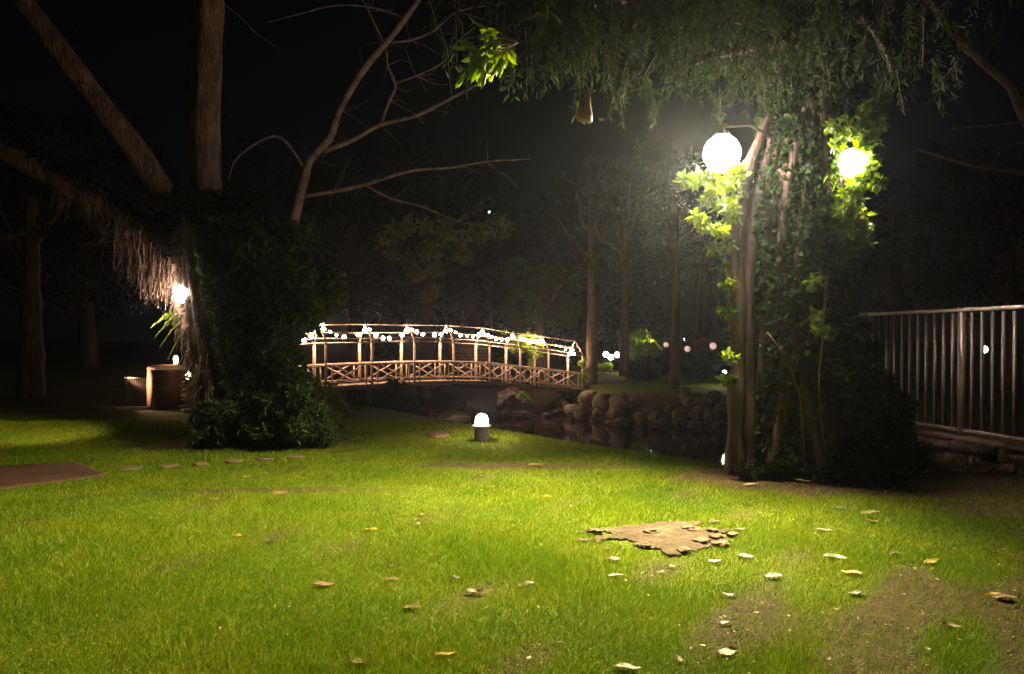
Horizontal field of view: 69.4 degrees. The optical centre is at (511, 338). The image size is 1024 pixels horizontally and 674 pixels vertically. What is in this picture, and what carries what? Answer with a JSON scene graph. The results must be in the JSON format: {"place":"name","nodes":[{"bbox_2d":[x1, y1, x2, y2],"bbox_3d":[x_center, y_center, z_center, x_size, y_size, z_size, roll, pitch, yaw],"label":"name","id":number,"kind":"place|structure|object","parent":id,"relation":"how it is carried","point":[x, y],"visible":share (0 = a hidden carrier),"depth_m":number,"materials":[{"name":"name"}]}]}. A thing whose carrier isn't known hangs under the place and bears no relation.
{"place":"outdoors","nodes":[
{"label":"outdoors","id":0,"kind":"place"},
{"bbox_2d":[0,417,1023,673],"bbox_3d":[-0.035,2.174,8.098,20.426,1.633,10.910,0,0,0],"label":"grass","id":1,"kind":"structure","parent":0,"point":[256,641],"depth_m":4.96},
{"bbox_2d":[0,341,1023,673],"bbox_3d":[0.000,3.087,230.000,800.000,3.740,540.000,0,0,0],"label":"ground","id":2,"kind":"structure","parent":0,"point":[72,391],"depth_m":6.00,"materials":[{"name":"plant"}]},
{"bbox_2d":[0,462,106,490],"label":"paving slab","id":3,"kind":"structure","parent":2,"relation":"on","point":[21,475],"depth_m":8.14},
{"bbox_2d":[0,135,114,319],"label":"dark tree","id":4,"kind":"object","parent":2,"relation":"on","point":[50,291],"visible":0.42,"depth_m":33.40,"materials":[{"name":"green plant"}]},
{"bbox_2d":[0,102,134,397],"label":"dark tree","id":5,"kind":"object","parent":2,"relation":"on","point":[30,381],"visible":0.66,"depth_m":18.83,"materials":[{"name":"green plant"}]},
{"bbox_2d":[0,147,234,368],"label":"dark tree","id":6,"kind":"object","parent":2,"relation":"on","point":[88,358],"visible":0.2,"depth_m":37.63,"materials":[{"name":"green plant"}]},
{"bbox_2d":[87,406,151,409],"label":"kerb","id":7,"kind":"structure","parent":2,"relation":"on","point":[124,407],"depth_m":15.90,"materials":[{"name":"concrete"}]},
{"bbox_2d":[115,465,143,472],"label":"stepping stone","id":8,"kind":"object","parent":2,"relation":"on","point":[130,467],"visible":0.62,"depth_m":8.56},
{"bbox_2d":[124,376,146,405],"bbox_3d":[-8.321,1.198,16.374,0.503,0.750,0.079,0,0,0],"label":"metal fence","id":9,"kind":"object","parent":2,"relation":"on","point":[125,377],"visible":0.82,"depth_m":16.39,"materials":[{"name":"metal"}]},
{"bbox_2d":[147,364,186,410],"bbox_3d":[-7.548,1.066,16.194,0.670,0.996,0.645,0,0,-40],"label":"brick box","id":10,"kind":"object","parent":2,"relation":"on","point":[164,383],"visible":0.77,"depth_m":15.92,"materials":[{"name":"paint"}]},
{"bbox_2d":[157,463,179,468],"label":"stepping stone","id":11,"kind":"object","parent":2,"relation":"on","point":[164,466],"visible":0.8,"depth_m":8.66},
{"bbox_2d":[0,0,352,447],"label":"forked tree","id":12,"kind":"object","parent":2,"relation":"on","point":[251,311],"visible":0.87,"depth_m":10.58,"materials":[{"name":"green plant"}]},
{"bbox_2d":[174,283,187,301],"bbox_3d":[-4.535,-0.749,10.648,0.601,0.458,0.249,0,0,-34],"label":"globe lamp","id":13,"kind":"object","parent":12,"relation":"attached to","point":[177,293],"visible":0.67,"depth_m":10.45,"materials":[{"name":"white"}]},
{"bbox_2d":[178,374,191,412],"bbox_3d":[-6.592,1.117,15.195,0.442,0.819,0.267,0,0,-8],"label":"stone stack","id":14,"kind":"object","parent":2,"relation":"on","point":[182,393],"visible":0.36,"depth_m":15.12,"materials":[{"name":"stone"}]},
{"bbox_2d":[191,462,208,466],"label":"stepping stone","id":15,"kind":"object","parent":2,"relation":"on","point":[200,464],"visible":0.81,"depth_m":8.75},
{"bbox_2d":[225,458,243,463],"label":"stepping stone","id":16,"kind":"object","parent":2,"relation":"on","point":[233,460],"visible":0.85,"depth_m":8.93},
{"bbox_2d":[105,136,398,316],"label":"dark tree","id":17,"kind":"object","parent":2,"relation":"on","point":[308,208],"visible":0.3,"depth_m":44.48,"materials":[{"name":"green plant"}]},
{"bbox_2d":[179,382,347,448],"bbox_3d":[-3.500,1.103,10.232,2.360,1.036,1.375,0,0,0],"label":"leafy bush","id":18,"kind":"object","parent":2,"relation":"on","point":[311,420],"visible":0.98,"depth_m":10.05,"materials":[{"name":"green plant"}]},
{"bbox_2d":[256,457,274,461],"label":"stepping stone","id":19,"kind":"object","parent":2,"relation":"on","point":[264,458],"visible":0.79,"depth_m":9.08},
{"bbox_2d":[286,454,307,459],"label":"stepping stone","id":20,"kind":"object","parent":2,"relation":"on","point":[298,456],"visible":0.73,"depth_m":9.25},
{"bbox_2d":[313,581,338,584],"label":"fallen leaf","id":21,"kind":"object","parent":2,"relation":"on","point":[320,582],"visible":1,"depth_m":4.48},
{"bbox_2d":[309,380,355,415],"bbox_3d":[-3.888,1.329,14.719,1.614,1.094,1.130,0,0,43],"label":"rock","id":22,"kind":"object","parent":2,"relation":"on","point":[333,399],"visible":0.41,"depth_m":14.36,"materials":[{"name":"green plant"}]},
{"bbox_2d":[349,657,370,663],"bbox_3d":[-0.704,1.490,3.421,0.120,0.013,0.056,-2,-7,25],"label":"fallen leaf","id":23,"kind":"object","parent":2,"relation":"on","point":[353,659],"visible":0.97,"depth_m":3.43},
{"bbox_2d":[237,129,512,382],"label":"dark tree","id":24,"kind":"object","parent":2,"relation":"on","point":[354,226],"visible":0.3,"depth_m":59.42,"materials":[{"name":"green plant"}]},
{"bbox_2d":[225,0,528,303],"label":"bare tree","id":25,"kind":"object","parent":2,"relation":"on","point":[426,296],"visible":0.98,"depth_m":14.24,"materials":[{"name":"brown plant"}]},
{"bbox_2d":[363,376,420,414],"bbox_3d":[-3.354,1.676,20.082,1.882,1.368,1.714,0,0,0],"label":"leafy bush","id":26,"kind":"object","parent":2,"relation":"on","point":[395,402],"visible":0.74,"depth_m":19.80,"materials":[{"name":"green plant"}]},
{"bbox_2d":[417,406,428,416],"bbox_3d":[-2.891,2.048,21.234,0.344,0.552,1.781,0,0,-30],"label":"fallen log","id":27,"kind":"object","parent":2,"relation":"on","point":[422,411],"visible":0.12,"depth_m":20.50,"materials":[{"name":"plant"}]},
{"bbox_2d":[358,155,498,398],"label":"dark tree","id":28,"kind":"object","parent":2,"relation":"on","point":[426,350],"visible":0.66,"depth_m":49.53,"materials":[{"name":"green plant"}]},
{"bbox_2d":[427,431,448,438],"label":"flat stone","id":29,"kind":"object","parent":2,"relation":"on","point":[440,434],"visible":0.9,"depth_m":11.40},
{"bbox_2d":[297,322,583,396],"bbox_3d":[-3.831,2.096,35.408,19.632,5.708,1.500,0,0,-39],"label":"footbridge","id":30,"kind":"object","parent":2,"relation":"on","point":[362,383],"visible":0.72,"depth_m":35.43,"materials":[{"name":"brown wood"}]},
{"bbox_2d":[302,323,574,355],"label":"string lights","id":31,"kind":"object","parent":30,"relation":"hanging from","point":[401,334],"visible":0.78,"depth_m":35.28,"materials":[{"name":"white"}]},
{"bbox_2d":[444,333,493,380],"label":"bridge railing","id":32,"kind":"object","parent":30,"relation":"attached to","point":[464,352],"visible":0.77,"depth_m":45.20,"materials":[{"name":"brown wood"}]},
{"bbox_2d":[500,329,543,401],"bbox_3d":[0.685,1.455,39.789,2.725,3.982,1.522,0,0,-38],"label":"climbing vine","id":33,"kind":"object","parent":30,"relation":"attached to","point":[531,360],"visible":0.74,"depth_m":39.62,"materials":[{"name":"green plant"}]},
{"bbox_2d":[577,356,590,391],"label":"climbing vine","id":34,"kind":"object","parent":30,"relation":"attached to","point":[585,377],"visible":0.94,"depth_m":40.65,"materials":[{"name":"green plant"}]},
{"bbox_2d":[432,410,470,422],"bbox_3d":[-1.118,1.453,13.684,0.748,0.235,0.740,0,0,0],"label":"boulder","id":35,"kind":"object","parent":2,"relation":"on","point":[450,416],"visible":0.94,"depth_m":13.43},
{"bbox_2d":[466,588,485,593],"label":"fallen leaf","id":36,"kind":"object","parent":2,"relation":"on","point":[481,591],"visible":1,"depth_m":4.33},
{"bbox_2d":[335,167,619,373],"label":"dark tree","id":37,"kind":"object","parent":2,"relation":"on","point":[469,301],"visible":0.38,"depth_m":63.37,"materials":[{"name":"green plant"}]},
{"bbox_2d":[472,413,490,441],"bbox_3d":[-0.452,1.336,11.020,0.285,0.474,0.285,0,0,0],"label":"bollard light","id":38,"kind":"object","parent":2,"relation":"on","point":[481,426],"visible":0.93,"depth_m":10.94,"materials":[{"name":"concrete"}]},
{"bbox_2d":[488,211,489,333],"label":"post lamp","id":39,"kind":"object","parent":2,"relation":"on","point":[489,284],"visible":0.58,"depth_m":61.99,"materials":[{"name":"metal"}]},
{"bbox_2d":[496,388,516,406],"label":"boulder","id":40,"kind":"object","parent":2,"relation":"on","point":[503,395],"visible":0.46,"depth_m":42.54,"materials":[{"name":"stone"}]},
{"bbox_2d":[1,450,1023,673],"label":"leaf litter","id":41,"kind":"object","parent":2,"relation":"on","point":[819,653],"visible":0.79,"depth_m":4.02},
{"bbox_2d":[498,254,586,380],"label":"dark tree","id":42,"kind":"object","parent":2,"relation":"on","point":[540,303],"visible":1,"depth_m":45.51,"materials":[{"name":"green plant"}]},
{"bbox_2d":[555,398,564,406],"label":"boulder","id":43,"kind":"object","parent":2,"relation":"on","point":[559,402],"visible":0.74,"depth_m":40.12,"materials":[{"name":"stone"}]},
{"bbox_2d":[560,391,580,398],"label":"boulder","id":44,"kind":"object","parent":2,"relation":"on","point":[569,395],"visible":0.58,"depth_m":40.39,"materials":[{"name":"stone"}]},
{"bbox_2d":[564,404,577,417],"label":"boulder","id":45,"kind":"object","parent":2,"relation":"on","point":[569,410],"visible":0.69,"depth_m":37.46,"materials":[{"name":"stone"}]},
{"bbox_2d":[446,179,727,367],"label":"dark tree","id":46,"kind":"object","parent":2,"relation":"on","point":[609,329],"visible":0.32,"depth_m":65.89,"materials":[{"name":"green plant"}]},
{"bbox_2d":[578,390,596,405],"bbox_3d":[4.085,3.149,39.026,1.258,0.887,1.206,0,0,0],"label":"boulder","id":47,"kind":"object","parent":2,"relation":"on","point":[586,397],"visible":0.71,"depth_m":38.63,"materials":[{"name":"stone"}]},
{"bbox_2d":[549,154,630,384],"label":"dark tree","id":48,"kind":"object","parent":2,"relation":"on","point":[582,182],"visible":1,"depth_m":41.22,"materials":[{"name":"green plant"}]},
{"bbox_2d":[586,528,603,534],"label":"flat stone","id":49,"kind":"object","parent":2,"relation":"on","point":[595,531],"visible":1,"depth_m":5.67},
{"bbox_2d":[591,408,601,416],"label":"boulder","id":50,"kind":"object","parent":2,"relation":"on","point":[596,412],"visible":0.94,"depth_m":36.81,"materials":[{"name":"stone"}]},
{"bbox_2d":[592,393,611,410],"bbox_3d":[4.641,3.242,37.706,1.039,1.002,1.085,0,0,43],"label":"boulder","id":51,"kind":"object","parent":2,"relation":"on","point":[601,401],"visible":0.69,"depth_m":37.32,"materials":[{"name":"stone"}]},
{"bbox_2d":[598,362,612,373],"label":"leafy bush","id":52,"kind":"object","parent":2,"relation":"on","point":[606,367],"visible":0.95,"depth_m":53.97,"materials":[{"name":"green plant"}]},
{"bbox_2d":[603,352,618,372],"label":"post lamp","id":53,"kind":"object","parent":2,"relation":"on","point":[606,354],"visible":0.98,"depth_m":54.87,"materials":[{"name":"metal"}]},
{"bbox_2d":[571,156,664,375],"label":"dark tree","id":54,"kind":"object","parent":2,"relation":"on","point":[624,343],"visible":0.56,"depth_m":51.76,"materials":[{"name":"green plant"}]},
{"bbox_2d":[609,391,631,417],"bbox_3d":[5.281,3.235,35.894,1.128,1.332,1.122,0,0,0],"label":"boulder","id":55,"kind":"object","parent":2,"relation":"on","point":[620,404],"visible":0.94,"depth_m":35.55,"materials":[{"name":"stone"}]},
{"bbox_2d":[613,663,640,668],"bbox_3d":[0.521,1.479,3.340,0.125,0.014,0.054,-2,-7,15],"label":"fallen leaf","id":56,"kind":"object","parent":2,"relation":"on","point":[625,665],"visible":1,"depth_m":3.35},
{"bbox_2d":[630,398,639,408],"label":"boulder","id":57,"kind":"object","parent":2,"relation":"on","point":[635,402],"visible":0.53,"depth_m":36.04,"materials":[{"name":"stone"}]},
{"bbox_2d":[633,411,647,421],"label":"boulder","id":58,"kind":"object","parent":2,"relation":"on","point":[638,415],"visible":0.73,"depth_m":34.46,"materials":[{"name":"stone"}]},
{"bbox_2d":[554,177,731,368],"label":"dark tree","id":59,"kind":"object","parent":2,"relation":"on","point":[701,323],"visible":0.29,"depth_m":65.24,"materials":[{"name":"green plant"}]},
{"bbox_2d":[629,328,663,364],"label":"leafy bush","id":60,"kind":"object","parent":2,"relation":"on","point":[642,343],"visible":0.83,"depth_m":56.23,"materials":[{"name":"green plant"}]},
{"bbox_2d":[641,405,658,414],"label":"boulder","id":61,"kind":"object","parent":2,"relation":"on","point":[648,410],"visible":0.62,"depth_m":34.81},
{"bbox_2d":[648,410,667,423],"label":"boulder","id":62,"kind":"object","parent":2,"relation":"on","point":[654,416],"visible":0.75,"depth_m":33.82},
{"bbox_2d":[578,519,738,553],"bbox_3d":[1.119,1.485,5.605,1.356,0.032,1.090,0,0,0],"label":"bare soil patch","id":63,"kind":"object","parent":2,"relation":"on","point":[665,539],"visible":0.95,"depth_m":5.59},
{"bbox_2d":[642,528,659,533],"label":"flat stone","id":64,"kind":"object","parent":63,"relation":"on","point":[654,530],"visible":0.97,"depth_m":5.68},
{"bbox_2d":[677,546,691,553],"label":"flat stone","id":65,"kind":"object","parent":63,"relation":"on","point":[683,549],"visible":1,"depth_m":5.19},
{"bbox_2d":[692,537,711,544],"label":"flat stone","id":66,"kind":"object","parent":63,"relation":"on","point":[702,540],"visible":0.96,"depth_m":5.43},
{"bbox_2d":[703,526,717,532],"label":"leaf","id":67,"kind":"object","parent":63,"relation":"on","point":[711,529],"visible":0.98,"depth_m":5.72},
{"bbox_2d":[664,405,679,415],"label":"boulder","id":68,"kind":"object","parent":2,"relation":"on","point":[669,409],"visible":0.67,"depth_m":34.13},
{"bbox_2d":[630,134,718,388],"bbox_3d":[8.246,-3.904,38.223,4.936,13.016,3.769,0,0,-44],"label":"dark tree","id":69,"kind":"object","parent":2,"relation":"on","point":[667,177],"visible":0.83,"depth_m":37.78,"materials":[{"name":"green plant"}]},
{"bbox_2d":[625,346,730,379],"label":"hedge","id":70,"kind":"object","parent":2,"relation":"on","point":[690,368],"visible":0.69,"depth_m":47.36,"materials":[{"name":"green plant"}]},
{"bbox_2d":[672,409,690,419],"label":"boulder","id":71,"kind":"object","parent":2,"relation":"on","point":[680,414],"visible":0.76,"depth_m":33.31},
{"bbox_2d":[679,386,691,402],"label":"boulder","id":72,"kind":"object","parent":2,"relation":"on","point":[685,392],"visible":0.71,"depth_m":34.63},
{"bbox_2d":[683,396,697,407],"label":"boulder","id":73,"kind":"object","parent":2,"relation":"on","point":[690,402],"visible":0.76,"depth_m":34.06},
{"bbox_2d":[681,525,700,530],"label":"flat stone","id":74,"kind":"object","parent":2,"relation":"on","point":[689,528],"visible":1,"depth_m":5.77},
{"bbox_2d":[689,406,707,420],"bbox_3d":[8.426,3.385,33.188,0.956,0.695,0.816,0,0,0],"label":"boulder","id":75,"kind":"object","parent":2,"relation":"on","point":[696,413],"visible":0.71,"depth_m":32.92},
{"bbox_2d":[692,338,718,354],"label":"garden parasol","id":76,"kind":"object","parent":2,"relation":"on","point":[709,341],"visible":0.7,"depth_m":59.38,"materials":[{"name":"red fabric"}]},
{"bbox_2d":[697,395,715,408],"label":"boulder","id":77,"kind":"object","parent":2,"relation":"on","point":[707,402],"visible":0.74,"depth_m":33.39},
{"bbox_2d":[703,409,721,423],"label":"boulder","id":78,"kind":"object","parent":2,"relation":"on","point":[710,416],"visible":0.88,"depth_m":32.31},
{"bbox_2d":[706,390,721,403],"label":"boulder","id":79,"kind":"object","parent":2,"relation":"on","point":[716,395],"visible":0.72,"depth_m":33.64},
{"bbox_2d":[709,533,724,538],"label":"flat stone","id":80,"kind":"object","parent":2,"relation":"on","point":[716,535],"visible":0.98,"depth_m":5.54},
{"bbox_2d":[422,0,1018,489],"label":"ivy tree","id":81,"kind":"object","parent":2,"relation":"on","point":[796,354],"visible":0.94,"depth_m":7.86,"materials":[{"name":"green plant"}]},
{"bbox_2d":[575,18,595,123],"bbox_3d":[0.660,-2.417,6.599,0.192,1.001,0.125,0,0,0],"label":"hanging pod","id":82,"kind":"object","parent":81,"relation":"hanging from","point":[584,114],"visible":0.97,"depth_m":6.56,"materials":[{"name":"plant"}]},
{"bbox_2d":[703,124,775,171],"bbox_3d":[2.520,-2.071,7.978,0.919,0.544,0.388,0,0,-6],"label":"globe lamp","id":83,"kind":"object","parent":81,"relation":"attached to","point":[722,151],"visible":0.94,"depth_m":7.83,"materials":[{"name":"white"}]},
{"bbox_2d":[838,140,867,176],"bbox_3d":[3.616,-2.025,8.078,0.300,0.542,0.509,0,0,-42],"label":"globe lamp","id":84,"kind":"object","parent":81,"relation":"attached to","point":[851,162],"visible":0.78,"depth_m":7.90,"materials":[{"name":"white"}]},
{"bbox_2d":[713,403,727,419],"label":"boulder","id":85,"kind":"object","parent":2,"relation":"on","point":[720,410],"visible":0.7,"depth_m":32.35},
{"bbox_2d":[713,540,729,546],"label":"flat stone","id":86,"kind":"object","parent":2,"relation":"on","point":[725,543],"visible":0.99,"depth_m":5.36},
{"bbox_2d":[716,647,736,654],"bbox_3d":[1.016,1.479,3.500,0.117,0.012,0.066,-5,6,-19],"label":"fallen leaf","id":87,"kind":"object","parent":2,"relation":"on","point":[730,650],"visible":1,"depth_m":3.50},
{"bbox_2d":[764,572,781,576],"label":"fallen leaf","id":88,"kind":"object","parent":2,"relation":"on","point":[769,574],"visible":1,"depth_m":4.69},
{"bbox_2d":[728,449,910,489],"bbox_3d":[3.265,1.397,7.893,1.902,0.493,0.743,0,0,0],"label":"leafy bush","id":89,"kind":"object","parent":2,"relation":"on","point":[891,474],"visible":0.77,"depth_m":7.78,"materials":[{"name":"green plant"}]},
{"bbox_2d":[823,553,847,557],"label":"fallen leaf","id":90,"kind":"object","parent":2,"relation":"on","point":[838,555],"visible":0.95,"depth_m":5.09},
{"bbox_2d":[866,338,935,478],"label":"creeper bank","id":91,"kind":"structure","parent":2,"relation":"on","point":[894,416],"depth_m":8.62,"materials":[{"name":"green plant"}]},
{"bbox_2d":[855,134,1023,384],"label":"dark tree","id":92,"kind":"object","parent":2,"relation":"on","point":[896,298],"visible":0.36,"depth_m":38.79,"materials":[{"name":"green plant"}]},
{"bbox_2d":[856,141,1023,391],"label":"dark tree","id":93,"kind":"object","parent":2,"relation":"on","point":[1009,276],"visible":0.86,"depth_m":35.81,"materials":[{"name":"green plant"}]},
{"bbox_2d":[941,620,961,626],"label":"fallen leaf","id":94,"kind":"object","parent":2,"relation":"on","point":[945,622],"visible":1,"depth_m":3.89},
{"bbox_2d":[883,425,1023,475],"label":"stone wall","id":95,"kind":"structure","parent":2,"relation":"on","point":[1004,455],"depth_m":8.76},
{"bbox_2d":[858,304,1023,441],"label":"metal fence","id":96,"kind":"object","parent":95,"relation":"on","point":[961,428],"visible":0.55,"depth_m":9.13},
{"bbox_2d":[915,0,1023,174],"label":"bare tree","id":97,"kind":"object","parent":2,"relation":"on","point":[990,67],"visible":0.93,"depth_m":11.76,"materials":[{"name":"brown plant"}]},
{"bbox_2d":[984,346,987,429],"bbox_3d":[12.765,2.570,20.000,0.180,4.741,0.175,0,0,0],"label":"post lamp","id":98,"kind":"object","parent":2,"relation":"on","point":[985,349],"visible":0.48,"depth_m":20.00,"materials":[{"name":"metal"}]},
{"bbox_2d":[993,593,1016,597],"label":"fallen leaf","id":99,"kind":"object","parent":2,"relation":"on","point":[1000,595],"visible":0.99,"depth_m":4.31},
{"bbox_2d":[0,0,1023,340],"label":"sky","id":100,"kind":"structure","parent":0,"point":[293,92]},
{"bbox_2d":[321,357,726,464],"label":"water","id":101,"kind":"structure","parent":0,"point":[704,446],"depth_m":32.26,"materials":[{"name":"black liquid"}]},
{"bbox_2d":[458,401,471,414],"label":"boulder","id":102,"kind":"object","parent":101,"relation":"in","point":[465,407],"visible":0.7,"depth_m":37.50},
{"bbox_2d":[491,408,506,417],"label":"boulder","id":103,"kind":"object","parent":101,"relation":"in","point":[499,412],"visible":0.87,"depth_m":37.44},
{"bbox_2d":[499,395,532,410],"bbox_3d":[0.275,3.498,38.564,1.594,1.189,1.479,0,0,-28],"label":"boulder","id":104,"kind":"object","parent":101,"relation":"in","point":[510,402],"visible":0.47,"depth_m":38.12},
{"bbox_2d":[506,409,531,417],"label":"boulder","id":105,"kind":"object","parent":101,"relation":"on","point":[515,413],"visible":0.95,"depth_m":37.14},
{"bbox_2d":[516,390,531,420],"bbox_3d":[0.480,3.274,35.937,1.026,1.624,0.578,0,0,-42],"label":"leafy bush","id":106,"kind":"object","parent":101,"relation":"on","point":[521,394],"visible":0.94,"depth_m":35.90,"materials":[{"name":"green plant"}]},
{"bbox_2d":[547,410,558,416],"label":"boulder","id":107,"kind":"object","parent":101,"relation":"on","point":[553,413],"visible":0.88,"depth_m":37.98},
{"bbox_2d":[573,404,591,420],"bbox_3d":[3.474,3.625,36.265,0.864,0.890,0.707,0,0,-23],"label":"boulder","id":108,"kind":"object","parent":101,"relation":"in","point":[582,412],"visible":0.97,"depth_m":36.02,"materials":[{"name":"stone"}]},
{"bbox_2d":[610,417,634,426],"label":"boulder","id":109,"kind":"object","parent":101,"relation":"on","point":[622,422],"visible":1,"depth_m":33.36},
{"bbox_2d":[637,418,647,428],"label":"boulder","id":110,"kind":"object","parent":101,"relation":"on","point":[642,423],"visible":0.98,"depth_m":32.83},
{"bbox_2d":[655,418,670,428],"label":"boulder","id":111,"kind":"object","parent":101,"relation":"on","point":[664,423],"visible":1,"depth_m":32.89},
{"bbox_2d":[687,420,703,429],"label":"boulder","id":112,"kind":"object","parent":101,"relation":"on","point":[695,424],"visible":1,"depth_m":32.22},
{"bbox_2d":[711,420,727,430],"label":"boulder","id":113,"kind":"object","parent":101,"relation":"on","point":[718,425],"visible":0.94,"depth_m":31.40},
{"bbox_2d":[569,378,703,388],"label":"path","id":114,"kind":"structure","parent":0,"point":[622,381],"depth_m":45.76,"materials":[{"name":"soil"}]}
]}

